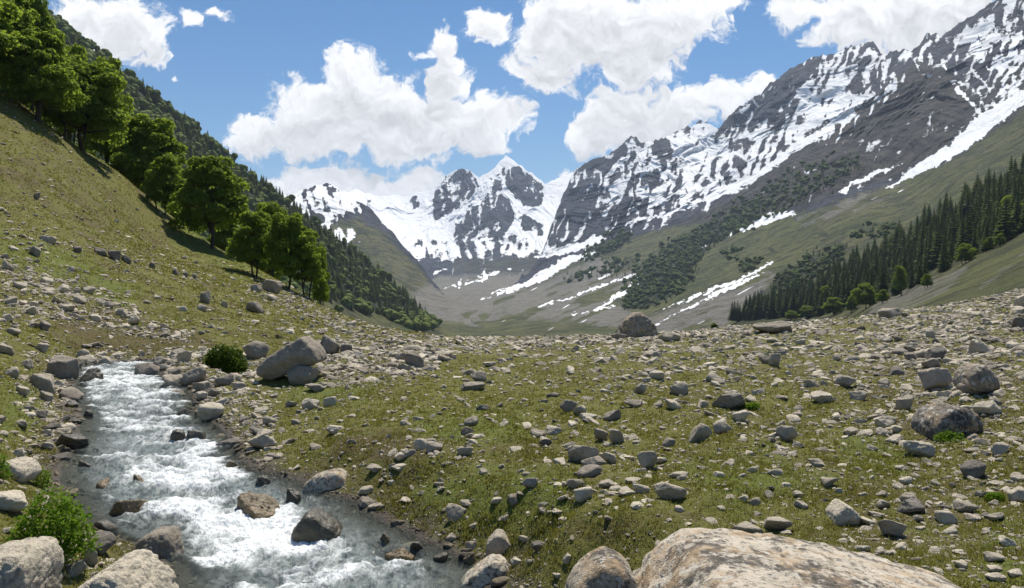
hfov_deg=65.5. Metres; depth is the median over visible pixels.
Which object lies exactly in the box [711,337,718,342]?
stone
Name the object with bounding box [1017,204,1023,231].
conifer
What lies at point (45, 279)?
stone
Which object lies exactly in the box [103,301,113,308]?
stone
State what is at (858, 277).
conifer
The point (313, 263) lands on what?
broadleaf tree
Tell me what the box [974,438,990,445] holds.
stone
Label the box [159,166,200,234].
broadleaf tree
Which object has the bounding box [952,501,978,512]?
boulder
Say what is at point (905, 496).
boulder
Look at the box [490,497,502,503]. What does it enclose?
stone
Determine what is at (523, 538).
stone
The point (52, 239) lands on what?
stone
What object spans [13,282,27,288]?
stone
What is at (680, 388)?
stone
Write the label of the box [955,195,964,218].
conifer
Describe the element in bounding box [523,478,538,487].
stone
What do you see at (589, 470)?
boulder
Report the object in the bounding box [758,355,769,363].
stone
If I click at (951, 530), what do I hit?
stone
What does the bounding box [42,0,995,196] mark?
sky
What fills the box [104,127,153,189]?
broadleaf tree
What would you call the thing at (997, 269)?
hillside
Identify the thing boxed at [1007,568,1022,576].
stone
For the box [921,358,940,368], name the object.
boulder
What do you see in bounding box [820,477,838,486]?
stone
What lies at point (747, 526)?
boulder
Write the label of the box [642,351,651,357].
stone
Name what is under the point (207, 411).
boulder
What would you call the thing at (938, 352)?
boulder
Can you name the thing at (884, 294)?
broadleaf tree
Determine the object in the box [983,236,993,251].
broadleaf tree
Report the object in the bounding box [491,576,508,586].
stone
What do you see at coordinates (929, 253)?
conifer
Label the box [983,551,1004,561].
boulder
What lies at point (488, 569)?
boulder
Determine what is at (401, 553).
boulder
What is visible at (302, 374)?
boulder
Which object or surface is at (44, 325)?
stone
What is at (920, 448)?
boulder
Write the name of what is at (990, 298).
stone
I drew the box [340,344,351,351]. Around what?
stone
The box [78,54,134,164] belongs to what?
broadleaf tree
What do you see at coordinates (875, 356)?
stone
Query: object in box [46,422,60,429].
stone
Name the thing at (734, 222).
forest
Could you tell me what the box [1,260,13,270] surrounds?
stone
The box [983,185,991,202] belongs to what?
conifer
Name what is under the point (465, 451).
stone
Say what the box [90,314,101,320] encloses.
stone
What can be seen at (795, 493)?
stone
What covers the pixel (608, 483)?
boulder
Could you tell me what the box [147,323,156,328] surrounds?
stone
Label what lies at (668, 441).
stone
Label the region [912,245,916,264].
conifer
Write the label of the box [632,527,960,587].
boulder
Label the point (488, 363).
stone
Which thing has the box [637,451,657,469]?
boulder
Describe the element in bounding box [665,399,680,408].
stone
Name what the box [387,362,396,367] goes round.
stone
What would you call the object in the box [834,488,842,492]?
stone
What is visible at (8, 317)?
stone
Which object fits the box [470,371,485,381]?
stone
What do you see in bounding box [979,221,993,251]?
conifer
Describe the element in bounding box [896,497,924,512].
boulder
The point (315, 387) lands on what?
boulder
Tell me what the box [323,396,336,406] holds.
stone
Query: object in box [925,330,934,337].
stone
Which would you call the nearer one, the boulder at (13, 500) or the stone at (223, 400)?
the boulder at (13, 500)
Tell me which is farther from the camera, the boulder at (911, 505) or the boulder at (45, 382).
the boulder at (45, 382)
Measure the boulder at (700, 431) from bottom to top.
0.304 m
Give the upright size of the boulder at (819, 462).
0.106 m
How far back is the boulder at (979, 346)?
21.63 m
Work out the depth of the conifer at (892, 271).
507.23 m
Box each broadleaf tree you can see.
[0,0,23,55]
[0,0,49,92]
[0,0,67,112]
[0,28,89,124]
[0,89,35,111]
[35,56,92,138]
[41,42,96,143]
[41,54,130,153]
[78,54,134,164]
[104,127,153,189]
[108,112,188,187]
[140,154,185,214]
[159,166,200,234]
[165,155,250,248]
[172,165,206,232]
[206,223,240,250]
[224,210,273,276]
[245,201,287,276]
[246,223,287,280]
[261,212,318,289]
[282,229,326,297]
[310,244,330,304]
[785,310,799,319]
[798,306,813,318]
[819,285,829,302]
[820,297,843,314]
[845,296,857,312]
[850,282,877,308]
[875,289,888,303]
[892,265,907,295]
[920,274,933,289]
[953,243,977,264]
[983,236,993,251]
[993,233,1005,245]
[996,195,1013,215]
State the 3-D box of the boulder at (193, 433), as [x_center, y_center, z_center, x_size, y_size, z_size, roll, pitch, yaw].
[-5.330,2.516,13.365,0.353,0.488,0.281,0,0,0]
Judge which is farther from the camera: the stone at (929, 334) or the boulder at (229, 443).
the stone at (929, 334)
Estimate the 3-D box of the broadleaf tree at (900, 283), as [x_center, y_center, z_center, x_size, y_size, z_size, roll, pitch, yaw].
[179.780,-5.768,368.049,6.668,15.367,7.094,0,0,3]
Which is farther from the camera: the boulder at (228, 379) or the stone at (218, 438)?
the boulder at (228, 379)
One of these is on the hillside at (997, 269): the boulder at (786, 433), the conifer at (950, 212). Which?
the conifer at (950, 212)
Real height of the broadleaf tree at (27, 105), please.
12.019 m
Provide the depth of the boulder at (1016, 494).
7.44 m
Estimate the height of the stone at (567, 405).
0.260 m
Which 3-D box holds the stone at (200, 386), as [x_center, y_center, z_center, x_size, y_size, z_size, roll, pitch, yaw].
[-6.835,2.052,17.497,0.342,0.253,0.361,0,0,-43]
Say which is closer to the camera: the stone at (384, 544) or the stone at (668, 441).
the stone at (384, 544)
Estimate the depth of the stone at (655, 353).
25.33 m
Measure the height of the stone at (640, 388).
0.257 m
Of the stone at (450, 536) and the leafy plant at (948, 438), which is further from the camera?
the leafy plant at (948, 438)
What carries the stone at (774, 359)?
on the ground at (374, 526)
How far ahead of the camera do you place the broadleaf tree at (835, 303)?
494.42 m
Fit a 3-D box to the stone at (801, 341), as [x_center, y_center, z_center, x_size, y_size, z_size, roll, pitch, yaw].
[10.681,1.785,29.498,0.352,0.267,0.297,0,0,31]
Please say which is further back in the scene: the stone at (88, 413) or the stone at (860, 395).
the stone at (88, 413)
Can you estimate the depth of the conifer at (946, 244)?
371.53 m
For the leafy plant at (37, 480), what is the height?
0.285 m
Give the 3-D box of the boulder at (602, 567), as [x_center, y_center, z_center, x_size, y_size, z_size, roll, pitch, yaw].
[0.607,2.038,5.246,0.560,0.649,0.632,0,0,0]
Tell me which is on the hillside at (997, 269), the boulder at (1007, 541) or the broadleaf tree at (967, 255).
the broadleaf tree at (967, 255)
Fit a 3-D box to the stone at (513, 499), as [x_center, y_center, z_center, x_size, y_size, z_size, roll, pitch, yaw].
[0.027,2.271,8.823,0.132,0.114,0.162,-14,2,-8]
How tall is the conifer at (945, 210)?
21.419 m
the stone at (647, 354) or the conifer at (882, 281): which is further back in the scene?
the conifer at (882, 281)
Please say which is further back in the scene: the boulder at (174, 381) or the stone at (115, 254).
the stone at (115, 254)
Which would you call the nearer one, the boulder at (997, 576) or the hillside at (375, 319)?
the boulder at (997, 576)
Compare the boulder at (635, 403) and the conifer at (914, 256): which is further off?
the conifer at (914, 256)
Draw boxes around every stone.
[0,342,14,355]
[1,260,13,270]
[2,314,13,320]
[4,366,18,377]
[5,296,17,304]
[6,328,20,334]
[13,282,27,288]
[13,448,24,456]
[16,385,29,395]
[16,419,27,426]
[21,359,32,368]
[24,306,37,313]
[26,301,39,306]
[30,246,40,256]
[34,192,40,198]
[34,410,48,418]
[37,342,48,352]
[38,320,50,330]
[39,235,56,243]
[39,391,53,402]
[40,276,53,283]
[40,442,53,449]
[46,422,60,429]
[57,284,69,291]
[61,304,74,310]
[64,400,78,406]
[67,417,82,423]
[72,296,86,302]
[73,246,81,252]
[77,349,89,356]
[77,355,96,362]
[77,460,92,474]
[78,358,83,367]
[81,546,97,565]
[82,286,95,293]
[84,410,92,418]
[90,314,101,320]
[94,247,107,256]
[97,357,112,364]
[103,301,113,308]
[108,250,120,260]
[115,310,127,315]
[121,255,130,263]
[128,315,139,323]
[133,474,142,481]
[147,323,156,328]
[154,357,167,365]
[160,323,169,327]
[168,366,181,374]
[170,429,185,440]
[172,389,184,397]
[176,351,191,361]
[178,408,188,415]
[179,306,186,310]
[192,381,210,390]
[195,392,207,400]
[197,304,206,310]
[200,291,210,303]
[206,388,220,395]
[212,433,224,442]
[215,397,227,403]
[221,301,227,307]
[225,461,237,468]
[231,381,245,389]
[245,301,262,312]
[250,284,262,292]
[256,475,273,486]
[262,415,277,424]
[267,294,276,301]
[286,488,300,503]
[301,398,319,409]
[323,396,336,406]
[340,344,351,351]
[346,321,355,325]
[359,485,372,493]
[359,496,376,507]
[363,376,375,381]
[378,533,390,552]
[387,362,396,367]
[394,452,407,460]
[395,353,404,359]
[398,541,413,549]
[401,345,418,350]
[402,449,415,455]
[410,541,426,557]
[413,439,426,449]
[426,441,442,452]
[427,438,436,441]
[433,552,447,567]
[445,533,455,541]
[457,447,472,455]
[459,552,476,557]
[461,426,473,434]
[463,368,476,374]
[464,416,477,424]
[465,541,476,549]
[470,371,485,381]
[482,362,495,365]
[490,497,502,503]
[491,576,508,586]
[507,493,517,505]
[510,557,521,565]
[518,535,527,541]
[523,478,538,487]
[531,540,545,550]
[539,438,552,444]
[545,425,561,434]
[552,508,561,513]
[552,573,560,577]
[560,399,576,411]
[562,553,571,563]
[566,479,584,488]
[573,405,586,414]
[574,486,591,502]
[580,413,596,419]
[594,428,607,439]
[601,452,616,462]
[603,409,620,420]
[609,429,623,442]
[610,333,626,339]
[618,486,636,495]
[625,477,640,482]
[633,383,646,393]
[633,484,649,492]
[635,372,648,376]
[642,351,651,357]
[649,371,664,378]
[651,351,661,356]
[657,457,667,462]
[662,437,675,447]
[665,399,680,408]
[669,381,687,394]
[674,505,684,511]
[704,410,718,415]
[706,374,722,380]
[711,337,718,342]
[713,377,725,383]
[713,420,730,433]
[713,471,724,476]
[726,369,743,374]
[732,410,748,420]
[746,467,757,472]
[748,497,760,505]
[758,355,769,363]
[767,469,783,475]
[769,353,780,366]
[786,414,800,421]
[792,490,803,497]
[793,500,807,509]
[795,339,805,344]
[803,380,818,386]
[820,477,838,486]
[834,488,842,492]
[849,390,867,400]
[867,511,884,517]
[869,354,882,359]
[875,490,887,496]
[877,377,889,385]
[890,365,904,374]
[890,425,902,431]
[892,348,907,354]
[895,396,913,410]
[895,542,906,549]
[899,476,912,483]
[901,312,909,316]
[903,345,915,351]
[904,352,917,359]
[914,350,925,357]
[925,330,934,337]
[941,358,959,362]
[941,526,959,534]
[949,390,962,397]
[952,549,966,554]
[954,560,967,567]
[960,405,972,409]
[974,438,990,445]
[983,297,999,300]
[987,399,1001,405]
[987,565,1002,571]
[991,442,1008,454]
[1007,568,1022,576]
[1010,306,1023,313]
[1010,472,1023,481]
[1011,317,1023,327]
[1012,346,1023,350]
[1014,294,1023,306]
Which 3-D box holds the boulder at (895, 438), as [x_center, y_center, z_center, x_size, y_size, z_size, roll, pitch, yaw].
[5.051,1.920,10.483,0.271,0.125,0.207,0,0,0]
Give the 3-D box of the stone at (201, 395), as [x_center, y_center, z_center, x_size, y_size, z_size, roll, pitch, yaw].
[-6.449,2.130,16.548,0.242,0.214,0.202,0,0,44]
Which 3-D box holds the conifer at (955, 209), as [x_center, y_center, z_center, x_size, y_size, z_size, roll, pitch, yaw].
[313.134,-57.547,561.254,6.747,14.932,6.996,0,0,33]
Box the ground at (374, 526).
[0,90,1023,587]
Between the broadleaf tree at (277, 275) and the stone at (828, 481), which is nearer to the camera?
the stone at (828, 481)
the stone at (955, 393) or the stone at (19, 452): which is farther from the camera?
the stone at (955, 393)
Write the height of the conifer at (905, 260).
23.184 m
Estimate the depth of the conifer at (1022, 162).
538.36 m
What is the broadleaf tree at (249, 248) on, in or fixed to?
on the ground at (374, 526)
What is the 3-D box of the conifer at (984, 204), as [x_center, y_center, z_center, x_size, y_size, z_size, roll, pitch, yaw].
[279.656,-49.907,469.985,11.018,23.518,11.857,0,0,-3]
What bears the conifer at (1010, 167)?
on the hillside at (997, 269)
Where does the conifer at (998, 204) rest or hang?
on the hillside at (997, 269)
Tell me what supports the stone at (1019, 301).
on the ground at (374, 526)
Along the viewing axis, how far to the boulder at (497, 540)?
8.29 m
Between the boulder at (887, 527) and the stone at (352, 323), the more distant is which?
the stone at (352, 323)
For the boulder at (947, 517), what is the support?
on the ground at (374, 526)
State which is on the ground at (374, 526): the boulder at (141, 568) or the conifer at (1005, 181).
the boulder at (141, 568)
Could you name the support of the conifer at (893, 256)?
on the hillside at (997, 269)
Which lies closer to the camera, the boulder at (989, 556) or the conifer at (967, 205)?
the boulder at (989, 556)
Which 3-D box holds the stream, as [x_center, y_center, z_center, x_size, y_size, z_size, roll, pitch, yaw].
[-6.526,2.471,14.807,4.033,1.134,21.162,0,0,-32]
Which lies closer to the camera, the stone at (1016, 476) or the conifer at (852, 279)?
the stone at (1016, 476)
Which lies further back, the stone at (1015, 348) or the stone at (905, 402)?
the stone at (1015, 348)
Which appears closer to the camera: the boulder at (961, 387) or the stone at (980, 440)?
the stone at (980, 440)
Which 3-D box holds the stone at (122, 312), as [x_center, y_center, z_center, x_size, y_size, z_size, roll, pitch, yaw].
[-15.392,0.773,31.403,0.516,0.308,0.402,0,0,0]
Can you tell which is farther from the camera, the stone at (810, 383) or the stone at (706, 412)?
the stone at (810, 383)
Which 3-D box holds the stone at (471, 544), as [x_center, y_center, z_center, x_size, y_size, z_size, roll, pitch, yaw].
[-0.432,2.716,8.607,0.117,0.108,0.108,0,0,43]
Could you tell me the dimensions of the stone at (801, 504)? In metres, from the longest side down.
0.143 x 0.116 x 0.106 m
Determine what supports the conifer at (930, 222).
on the hillside at (997, 269)
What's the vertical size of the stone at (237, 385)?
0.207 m
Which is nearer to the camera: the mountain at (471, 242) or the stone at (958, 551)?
the stone at (958, 551)
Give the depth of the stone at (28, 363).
17.99 m
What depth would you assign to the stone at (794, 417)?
12.90 m
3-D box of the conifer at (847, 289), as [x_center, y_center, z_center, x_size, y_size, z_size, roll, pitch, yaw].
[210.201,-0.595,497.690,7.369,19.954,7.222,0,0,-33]
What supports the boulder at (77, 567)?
on the ground at (374, 526)
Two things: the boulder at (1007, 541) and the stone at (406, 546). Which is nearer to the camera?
the boulder at (1007, 541)
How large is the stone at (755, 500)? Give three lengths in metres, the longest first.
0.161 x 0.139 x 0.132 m
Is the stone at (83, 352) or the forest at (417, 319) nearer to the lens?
the stone at (83, 352)
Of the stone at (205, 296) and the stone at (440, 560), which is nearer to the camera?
the stone at (440, 560)
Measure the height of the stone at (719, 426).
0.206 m
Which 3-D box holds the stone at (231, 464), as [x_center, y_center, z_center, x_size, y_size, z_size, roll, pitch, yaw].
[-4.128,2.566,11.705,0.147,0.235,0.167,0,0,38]
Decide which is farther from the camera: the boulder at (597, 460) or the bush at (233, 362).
the bush at (233, 362)
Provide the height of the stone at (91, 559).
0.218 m
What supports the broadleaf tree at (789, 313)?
on the hillside at (997, 269)
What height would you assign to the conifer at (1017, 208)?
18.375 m
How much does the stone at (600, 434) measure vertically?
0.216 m
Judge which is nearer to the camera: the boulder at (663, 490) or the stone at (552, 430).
the boulder at (663, 490)
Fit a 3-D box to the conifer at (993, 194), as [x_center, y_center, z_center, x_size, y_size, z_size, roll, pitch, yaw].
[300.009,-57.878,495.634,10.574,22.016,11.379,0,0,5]
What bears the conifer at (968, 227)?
on the hillside at (997, 269)
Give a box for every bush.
[202,342,248,372]
[744,402,759,409]
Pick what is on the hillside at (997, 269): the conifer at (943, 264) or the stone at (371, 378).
the conifer at (943, 264)
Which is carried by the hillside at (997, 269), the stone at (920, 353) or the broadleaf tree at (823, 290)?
the broadleaf tree at (823, 290)
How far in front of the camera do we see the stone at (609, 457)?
9.63 m
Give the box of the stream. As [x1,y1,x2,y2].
[81,361,437,587]
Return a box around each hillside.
[55,43,466,336]
[731,207,1023,325]
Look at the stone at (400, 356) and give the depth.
24.04 m
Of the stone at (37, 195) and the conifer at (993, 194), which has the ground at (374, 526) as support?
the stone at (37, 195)
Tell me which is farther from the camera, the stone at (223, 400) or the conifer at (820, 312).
the conifer at (820, 312)
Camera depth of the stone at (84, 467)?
11.74 m
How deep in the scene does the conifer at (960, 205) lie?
544.00 m
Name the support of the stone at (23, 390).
on the ground at (374, 526)
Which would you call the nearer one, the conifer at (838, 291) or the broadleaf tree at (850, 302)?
the broadleaf tree at (850, 302)
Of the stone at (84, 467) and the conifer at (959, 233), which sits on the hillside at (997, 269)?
the conifer at (959, 233)
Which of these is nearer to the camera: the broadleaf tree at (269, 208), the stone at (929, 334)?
the stone at (929, 334)
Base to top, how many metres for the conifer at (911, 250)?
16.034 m
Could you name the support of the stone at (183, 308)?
on the ground at (374, 526)
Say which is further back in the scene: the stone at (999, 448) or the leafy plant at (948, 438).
the leafy plant at (948, 438)
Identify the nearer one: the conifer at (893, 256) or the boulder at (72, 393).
the boulder at (72, 393)
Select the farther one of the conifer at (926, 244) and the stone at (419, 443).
the conifer at (926, 244)
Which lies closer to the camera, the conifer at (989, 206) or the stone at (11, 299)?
the stone at (11, 299)
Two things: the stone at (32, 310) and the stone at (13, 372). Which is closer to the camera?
the stone at (13, 372)
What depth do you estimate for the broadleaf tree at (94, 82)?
78.36 m
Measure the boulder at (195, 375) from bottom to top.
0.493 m
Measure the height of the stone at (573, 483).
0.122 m
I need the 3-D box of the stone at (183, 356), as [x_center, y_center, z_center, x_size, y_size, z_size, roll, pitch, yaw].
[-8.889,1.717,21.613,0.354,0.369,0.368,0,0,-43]
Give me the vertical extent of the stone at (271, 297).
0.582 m
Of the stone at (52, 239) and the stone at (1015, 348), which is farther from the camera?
the stone at (52, 239)
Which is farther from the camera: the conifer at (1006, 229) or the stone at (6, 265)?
the conifer at (1006, 229)
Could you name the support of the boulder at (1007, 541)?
on the ground at (374, 526)
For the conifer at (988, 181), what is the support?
on the hillside at (997, 269)
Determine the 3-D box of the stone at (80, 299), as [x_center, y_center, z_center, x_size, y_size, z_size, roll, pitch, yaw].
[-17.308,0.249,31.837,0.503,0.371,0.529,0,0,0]
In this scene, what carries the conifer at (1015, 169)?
on the hillside at (997, 269)
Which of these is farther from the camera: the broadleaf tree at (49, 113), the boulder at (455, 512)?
the broadleaf tree at (49, 113)
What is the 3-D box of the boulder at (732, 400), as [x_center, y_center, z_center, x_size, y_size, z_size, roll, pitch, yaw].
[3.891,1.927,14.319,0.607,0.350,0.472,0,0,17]
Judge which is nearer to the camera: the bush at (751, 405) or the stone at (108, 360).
the bush at (751, 405)
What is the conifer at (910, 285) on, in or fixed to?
on the hillside at (997, 269)
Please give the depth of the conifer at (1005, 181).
511.80 m
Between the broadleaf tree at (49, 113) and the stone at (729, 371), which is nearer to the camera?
the stone at (729, 371)
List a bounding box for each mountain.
[283,155,572,319]
[291,183,480,330]
[453,0,1023,336]
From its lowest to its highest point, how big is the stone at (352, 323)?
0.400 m
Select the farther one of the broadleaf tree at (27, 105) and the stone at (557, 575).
the broadleaf tree at (27, 105)
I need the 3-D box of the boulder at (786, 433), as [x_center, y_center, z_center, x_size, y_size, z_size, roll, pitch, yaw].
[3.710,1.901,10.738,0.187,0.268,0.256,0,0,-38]
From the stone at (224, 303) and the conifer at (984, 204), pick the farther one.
the conifer at (984, 204)
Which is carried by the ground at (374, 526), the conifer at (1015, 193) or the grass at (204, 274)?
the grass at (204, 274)
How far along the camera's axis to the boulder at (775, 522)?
6.90 m
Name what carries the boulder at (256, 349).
on the ground at (374, 526)
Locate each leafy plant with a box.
[0,454,13,480]
[2,484,102,562]
[32,469,53,487]
[933,429,966,442]
[983,491,1005,500]
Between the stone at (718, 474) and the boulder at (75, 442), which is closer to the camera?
the stone at (718, 474)
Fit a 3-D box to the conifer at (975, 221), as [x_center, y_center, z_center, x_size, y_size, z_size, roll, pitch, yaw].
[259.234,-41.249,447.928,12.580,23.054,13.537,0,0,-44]
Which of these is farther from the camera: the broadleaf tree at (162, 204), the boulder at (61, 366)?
the broadleaf tree at (162, 204)
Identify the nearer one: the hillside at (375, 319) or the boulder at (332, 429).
the boulder at (332, 429)
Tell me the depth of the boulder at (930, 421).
10.41 m
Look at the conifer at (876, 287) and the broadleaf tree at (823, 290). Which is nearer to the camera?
the conifer at (876, 287)
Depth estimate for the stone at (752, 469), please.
8.59 m
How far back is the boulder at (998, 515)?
6.94 m
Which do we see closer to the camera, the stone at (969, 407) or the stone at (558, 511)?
the stone at (558, 511)
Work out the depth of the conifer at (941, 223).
507.02 m
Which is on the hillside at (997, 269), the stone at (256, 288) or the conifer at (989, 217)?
the conifer at (989, 217)
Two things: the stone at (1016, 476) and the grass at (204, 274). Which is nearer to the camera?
the stone at (1016, 476)
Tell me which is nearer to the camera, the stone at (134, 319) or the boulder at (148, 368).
the boulder at (148, 368)
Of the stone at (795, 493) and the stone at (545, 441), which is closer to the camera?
the stone at (795, 493)
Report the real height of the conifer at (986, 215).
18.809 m
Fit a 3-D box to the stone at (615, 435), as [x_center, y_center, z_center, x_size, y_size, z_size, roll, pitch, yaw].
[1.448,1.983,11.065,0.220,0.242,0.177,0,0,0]
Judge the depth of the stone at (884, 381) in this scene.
16.11 m
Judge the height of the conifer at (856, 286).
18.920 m
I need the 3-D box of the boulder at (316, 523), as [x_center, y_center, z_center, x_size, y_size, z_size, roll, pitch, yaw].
[-2.241,2.933,9.312,0.856,0.849,0.518,0,0,0]
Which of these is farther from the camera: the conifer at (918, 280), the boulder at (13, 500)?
the conifer at (918, 280)
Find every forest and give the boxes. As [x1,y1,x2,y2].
[0,9,442,331]
[563,150,896,309]
[728,167,996,321]
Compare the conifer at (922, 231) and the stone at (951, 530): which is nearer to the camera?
the stone at (951, 530)
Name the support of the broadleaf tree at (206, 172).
on the ground at (374, 526)
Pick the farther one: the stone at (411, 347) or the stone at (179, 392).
the stone at (411, 347)
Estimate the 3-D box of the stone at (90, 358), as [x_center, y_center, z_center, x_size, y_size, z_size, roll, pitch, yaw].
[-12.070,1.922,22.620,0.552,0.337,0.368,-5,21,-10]
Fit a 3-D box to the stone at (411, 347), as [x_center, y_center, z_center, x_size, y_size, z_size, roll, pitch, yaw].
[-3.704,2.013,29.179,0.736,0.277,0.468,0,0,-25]
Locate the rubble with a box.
[0,98,1023,587]
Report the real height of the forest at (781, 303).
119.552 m
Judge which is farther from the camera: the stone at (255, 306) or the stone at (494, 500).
the stone at (255, 306)
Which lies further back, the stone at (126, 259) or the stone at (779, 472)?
the stone at (126, 259)
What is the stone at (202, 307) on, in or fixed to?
on the ground at (374, 526)
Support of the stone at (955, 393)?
on the ground at (374, 526)
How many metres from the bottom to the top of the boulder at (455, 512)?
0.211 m
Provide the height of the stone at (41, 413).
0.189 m
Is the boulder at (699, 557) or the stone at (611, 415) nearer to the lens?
the boulder at (699, 557)
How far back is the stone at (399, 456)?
10.64 m
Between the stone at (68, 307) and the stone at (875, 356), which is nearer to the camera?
the stone at (875, 356)
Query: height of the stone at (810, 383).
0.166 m
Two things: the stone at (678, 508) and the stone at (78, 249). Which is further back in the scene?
the stone at (78, 249)
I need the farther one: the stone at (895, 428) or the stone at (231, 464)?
the stone at (231, 464)
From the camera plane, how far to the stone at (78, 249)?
43.19 m
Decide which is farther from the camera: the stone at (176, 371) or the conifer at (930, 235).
the conifer at (930, 235)
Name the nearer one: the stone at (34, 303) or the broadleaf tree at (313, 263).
the stone at (34, 303)
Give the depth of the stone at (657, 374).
18.29 m
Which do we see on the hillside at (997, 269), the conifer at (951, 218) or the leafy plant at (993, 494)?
the conifer at (951, 218)
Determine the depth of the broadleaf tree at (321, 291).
79.72 m
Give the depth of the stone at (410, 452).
10.67 m
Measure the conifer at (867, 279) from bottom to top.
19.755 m
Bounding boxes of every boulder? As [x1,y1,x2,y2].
[0,490,27,511]
[0,536,63,587]
[2,456,41,482]
[30,373,54,394]
[46,355,78,379]
[51,452,71,459]
[55,433,88,450]
[59,387,83,400]
[67,560,87,576]
[78,549,178,587]
[79,367,103,389]
[86,531,115,555]
[93,519,118,535]
[96,477,111,503]
[109,499,147,526]
[133,526,183,562]
[134,362,159,377]
[161,374,182,387]
[183,366,206,384]
[186,429,205,439]
[197,402,224,421]
[214,373,234,385]
[215,437,242,449]
[237,492,279,518]
[243,340,269,358]
[247,434,276,447]
[256,336,326,379]
[262,279,281,293]
[286,366,320,383]
[291,506,342,542]
[302,468,347,498]
[304,383,324,391]
[320,334,339,353]
[325,425,344,433]
[366,463,381,472]
[384,548,414,560]
[391,463,405,470]
[404,353,423,367]
[446,503,466,522]
[460,554,508,587]
[461,381,484,390]
[486,529,510,555]
[565,546,637,587]
[567,445,598,461]
[576,464,601,477]
[581,456,606,464]
[598,479,615,487]
[615,312,657,337]
[623,399,642,407]
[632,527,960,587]
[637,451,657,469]
[653,481,686,499]
[658,332,680,341]
[669,471,687,477]
[689,423,711,442]
[711,392,745,407]
[733,521,763,533]
[752,321,792,333]
[763,516,792,528]
[776,425,797,440]
[807,458,825,466]
[810,390,834,401]
[825,499,861,525]
[833,374,856,386]
[873,416,896,427]
[877,308,901,317]
[877,519,906,536]
[884,434,903,442]
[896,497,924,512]
[899,492,916,501]
[903,440,935,456]
[911,403,983,438]
[918,367,951,390]
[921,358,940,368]
[925,346,946,359]
[934,510,957,524]
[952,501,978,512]
[953,362,999,392]
[956,383,980,393]
[960,460,986,478]
[963,513,982,521]
[966,339,992,354]
[972,400,1001,413]
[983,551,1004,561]
[984,512,1004,520]
[984,572,1006,581]
[998,535,1016,546]
[1007,486,1023,501]
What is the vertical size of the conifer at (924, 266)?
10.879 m
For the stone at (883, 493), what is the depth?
7.79 m
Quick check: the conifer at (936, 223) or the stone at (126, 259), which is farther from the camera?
the conifer at (936, 223)
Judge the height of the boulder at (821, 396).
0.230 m
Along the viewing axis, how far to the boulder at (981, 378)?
14.14 m
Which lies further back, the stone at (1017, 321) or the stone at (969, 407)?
the stone at (1017, 321)
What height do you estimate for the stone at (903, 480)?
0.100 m
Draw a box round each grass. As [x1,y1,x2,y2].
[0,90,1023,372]
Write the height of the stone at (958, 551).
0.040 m
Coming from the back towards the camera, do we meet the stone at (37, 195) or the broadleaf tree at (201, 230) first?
the broadleaf tree at (201, 230)
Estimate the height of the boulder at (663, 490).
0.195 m
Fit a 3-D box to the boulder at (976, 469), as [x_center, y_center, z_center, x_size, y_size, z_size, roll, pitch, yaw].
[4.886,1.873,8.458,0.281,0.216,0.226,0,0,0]
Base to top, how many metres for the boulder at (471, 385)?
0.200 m
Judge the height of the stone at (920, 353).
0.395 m
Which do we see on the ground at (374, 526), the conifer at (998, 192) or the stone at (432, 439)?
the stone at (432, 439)
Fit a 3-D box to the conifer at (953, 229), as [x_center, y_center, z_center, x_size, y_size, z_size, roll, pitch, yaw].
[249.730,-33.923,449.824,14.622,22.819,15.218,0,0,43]
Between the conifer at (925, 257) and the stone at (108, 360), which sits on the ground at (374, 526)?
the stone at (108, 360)
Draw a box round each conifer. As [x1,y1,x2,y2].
[812,299,818,315]
[815,296,825,315]
[834,279,841,300]
[839,279,846,307]
[843,279,850,306]
[846,276,864,304]
[847,267,855,293]
[852,267,861,287]
[862,265,866,282]
[863,268,869,290]
[868,270,875,297]
[870,264,875,289]
[873,256,878,279]
[875,262,890,298]
[875,268,879,293]
[888,254,897,274]
[889,258,894,287]
[889,269,900,295]
[900,250,909,282]
[906,252,915,273]
[906,259,914,283]
[906,270,915,288]
[908,244,913,264]
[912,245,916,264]
[913,233,924,267]
[913,255,919,274]
[913,260,924,284]
[915,223,926,247]
[918,258,929,276]
[922,240,927,259]
[922,253,929,271]
[924,219,932,243]
[924,226,933,243]
[926,239,935,269]
[927,224,943,267]
[932,225,937,247]
[933,215,938,238]
[936,239,949,272]
[938,233,951,268]
[939,202,947,221]
[939,214,945,240]
[946,202,955,225]
[947,209,954,231]
[947,214,958,246]
[947,234,956,259]
[952,210,979,253]
[954,202,956,216]
[954,213,965,253]
[954,215,970,256]
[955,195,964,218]
[956,203,964,222]
[962,190,972,216]
[965,185,971,203]
[969,196,980,216]
[969,201,978,230]
[969,212,978,240]
[971,231,979,255]
[976,188,984,216]
[977,215,986,243]
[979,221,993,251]
[980,195,993,225]
[981,190,990,221]
[981,205,991,231]
[981,211,991,242]
[983,175,990,195]
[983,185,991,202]
[988,211,997,236]
[989,184,996,207]
[992,198,1016,242]
[992,214,1000,244]
[993,187,1001,210]
[995,179,1001,195]
[995,193,1002,216]
[1000,171,1012,193]
[1003,177,1010,194]
[1006,155,1013,178]
[1008,183,1017,211]
[1009,159,1018,184]
[1010,194,1022,233]
[1017,186,1022,202]
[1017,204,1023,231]
[1019,154,1023,168]
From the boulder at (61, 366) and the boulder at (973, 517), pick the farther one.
the boulder at (61, 366)
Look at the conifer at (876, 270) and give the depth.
547.63 m
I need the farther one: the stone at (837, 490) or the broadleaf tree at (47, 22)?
the broadleaf tree at (47, 22)
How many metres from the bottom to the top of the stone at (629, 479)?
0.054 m

